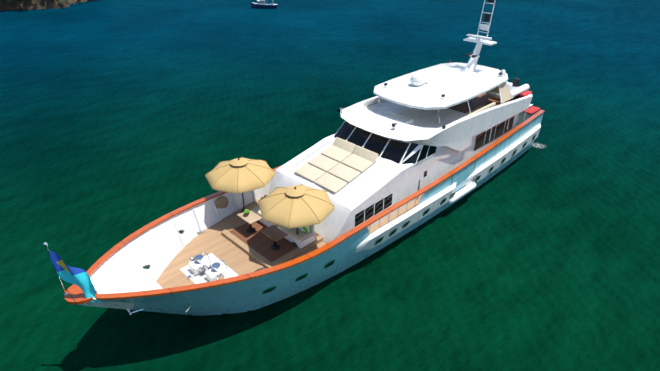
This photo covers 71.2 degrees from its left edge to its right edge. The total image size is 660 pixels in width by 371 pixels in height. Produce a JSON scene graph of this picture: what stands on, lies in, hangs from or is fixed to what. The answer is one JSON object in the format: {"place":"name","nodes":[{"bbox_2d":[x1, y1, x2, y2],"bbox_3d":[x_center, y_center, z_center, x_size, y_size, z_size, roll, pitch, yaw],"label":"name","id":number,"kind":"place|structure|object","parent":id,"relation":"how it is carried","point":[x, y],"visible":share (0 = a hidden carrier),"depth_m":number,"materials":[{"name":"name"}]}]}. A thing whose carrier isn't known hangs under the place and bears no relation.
{"place":"outdoors","nodes":[
{"label":"outdoors","id":0,"kind":"place"},
{"bbox_2d":[0,0,659,370],"bbox_3d":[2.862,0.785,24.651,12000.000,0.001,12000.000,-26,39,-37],"label":"sea water","id":1,"kind":"structure","parent":0,"point":[120,120],"depth_m":27.03,"materials":[{"name":"teal liquid"}]},
{"bbox_2d":[0,0,93,10],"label":"island rock","id":2,"kind":"object","parent":1,"relation":"in","point":[30,4],"visible":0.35,"depth_m":76.72,"materials":[{"name":"brown stone"}]},
{"bbox_2d":[7,0,65,2],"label":"island trees","id":3,"kind":"object","parent":2,"relation":"on","point":[11,1],"visible":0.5,"depth_m":75.29,"materials":[{"name":"green plant"}]},
{"bbox_2d":[251,0,277,8],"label":"boat","id":4,"kind":"object","parent":1,"relation":"on","point":[260,4],"visible":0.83,"depth_m":77.28,"materials":[{"name":"blue"}]},
{"bbox_2d":[64,108,544,315],"bbox_3d":[1.724,0.722,23.316,27.200,4.845,6.677,-26,39,-37],"label":"yacht hull","id":5,"kind":"object","parent":1,"relation":"on","point":[120,277],"visible":0.62,"depth_m":17.94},
{"bbox_2d":[43,242,67,296],"bbox_3d":[-8.003,2.490,13.468,0.130,2.070,0.130,-26,39,-37],"label":"flagpole","id":6,"kind":"object","parent":5,"relation":"attached to","point":[45,244],"visible":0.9,"depth_m":13.53,"materials":[{"name":"metal"}]},
{"bbox_2d":[49,250,101,302],"bbox_3d":[-7.511,2.756,13.576,0.982,2.114,0.250,-3,30,-5],"label":"flag","id":7,"kind":"object","parent":6,"relation":"attached to","point":[80,278],"visible":0.96,"depth_m":13.55,"materials":[{"name":"blue fabric"}]},
{"bbox_2d":[94,197,266,314],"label":"deck fittings","id":8,"kind":"object","parent":5,"relation":"on","point":[221,202],"visible":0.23,"depth_m":20.29,"materials":[{"name":"silver metal"}]},
{"bbox_2d":[205,157,274,212],"bbox_3d":[-3.877,0.062,20.282,2.783,2.820,2.783,9,31,15],"label":"umbrella","id":9,"kind":"object","parent":5,"relation":"on","point":[239,175],"visible":0.9,"depth_m":19.30,"materials":[{"name":"brown fabric"}]},
{"bbox_2d":[180,220,323,283],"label":"foredeck platform","id":10,"kind":"structure","parent":5,"relation":"on","point":[256,244],"depth_m":18.50,"materials":[{"name":"brown wood"}]},
{"bbox_2d":[188,252,211,279],"bbox_3d":[-5.059,2.973,17.370,0.962,0.619,0.860,-26,39,-37],"label":"windlass","id":11,"kind":"object","parent":10,"relation":"on","point":[197,264],"visible":0.92,"depth_m":17.32,"materials":[{"name":"silver metal"}]},
{"bbox_2d":[205,260,228,280],"bbox_3d":[-4.319,3.207,16.969,0.962,0.619,0.860,-26,39,-37],"label":"windlass port","id":12,"kind":"object","parent":10,"relation":"on","point":[214,271],"visible":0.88,"depth_m":16.93,"materials":[{"name":"silver metal"}]},
{"bbox_2d":[237,209,261,232],"bbox_3d":[-3.357,1.459,19.329,0.620,1.015,0.950,-26,39,-37],"label":"table","id":13,"kind":"object","parent":10,"relation":"on","point":[250,217],"visible":0.98,"depth_m":19.19,"materials":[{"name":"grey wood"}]},
{"bbox_2d":[252,195,277,227],"bbox_3d":[-2.639,1.139,20.019,0.845,0.878,1.470,-26,39,-37],"label":"settee","id":14,"kind":"object","parent":10,"relation":"on","point":[256,210],"visible":0.27,"depth_m":19.96,"materials":[{"name":"fabric"}]},
{"bbox_2d":[261,225,287,249],"bbox_3d":[-2.197,2.172,18.385,0.620,0.722,0.950,-26,39,-37],"label":"table","id":15,"kind":"object","parent":10,"relation":"on","point":[274,233],"visible":1,"depth_m":18.21,"materials":[{"name":"brown wood"}]},
{"bbox_2d":[277,225,314,248],"bbox_3d":[-1.396,1.769,18.928,0.845,0.878,1.470,-26,39,-37],"label":"settee","id":16,"kind":"object","parent":10,"relation":"on","point":[303,237],"visible":0.5,"depth_m":18.57,"materials":[{"name":"fabric"}]},
{"bbox_2d":[258,184,334,246],"bbox_3d":[-1.312,1.217,18.113,2.783,2.650,2.783,16,34,25],"label":"umbrella","id":17,"kind":"object","parent":10,"relation":"on","point":[298,206],"visible":0.94,"depth_m":17.20,"materials":[{"name":"brown fabric"}]},
{"bbox_2d":[142,134,535,293],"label":"portholes","id":18,"kind":"object","parent":5,"relation":"attached to","point":[457,195],"visible":0.48,"depth_m":22.35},
{"bbox_2d":[292,136,388,193],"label":"sunpad cushions","id":19,"kind":"object","parent":5,"relation":"on","point":[337,165],"visible":0.98,"depth_m":20.64,"materials":[{"name":"fabric"}]},
{"bbox_2d":[269,93,532,242],"bbox_3d":[4.499,-2.572,24.578,16.800,3.392,5.540,-26,39,-37],"label":"yacht superstructure","id":20,"kind":"object","parent":5,"relation":"on","point":[424,149],"visible":0.62,"depth_m":21.58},
{"bbox_2d":[373,60,512,123],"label":"yacht roof","id":21,"kind":"structure","parent":20,"relation":"on","point":[444,85],"depth_m":23.79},
{"bbox_2d":[463,0,496,72],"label":"yacht mast","id":22,"kind":"object","parent":21,"relation":"on","point":[471,65],"visible":0.96,"depth_m":25.73,"materials":[{"name":"white metal"}]},
{"bbox_2d":[338,102,495,128],"bbox_3d":[4.792,-3.799,24.001,7.625,1.230,4.870,-26,39,-37],"label":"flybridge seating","id":23,"kind":"object","parent":5,"relation":"on","point":[398,118],"visible":0.27,"depth_m":22.86,"materials":[{"name":"silver metal"}]},
{"bbox_2d":[485,70,539,114],"bbox_3d":[10.917,-5.042,27.913,4.613,4.870,2.590,-26,39,-37],"label":"tender rib","id":24,"kind":"object","parent":5,"relation":"on","point":[517,90],"visible":0.48,"depth_m":27.33,"materials":[{"name":"grey"}]}
]}

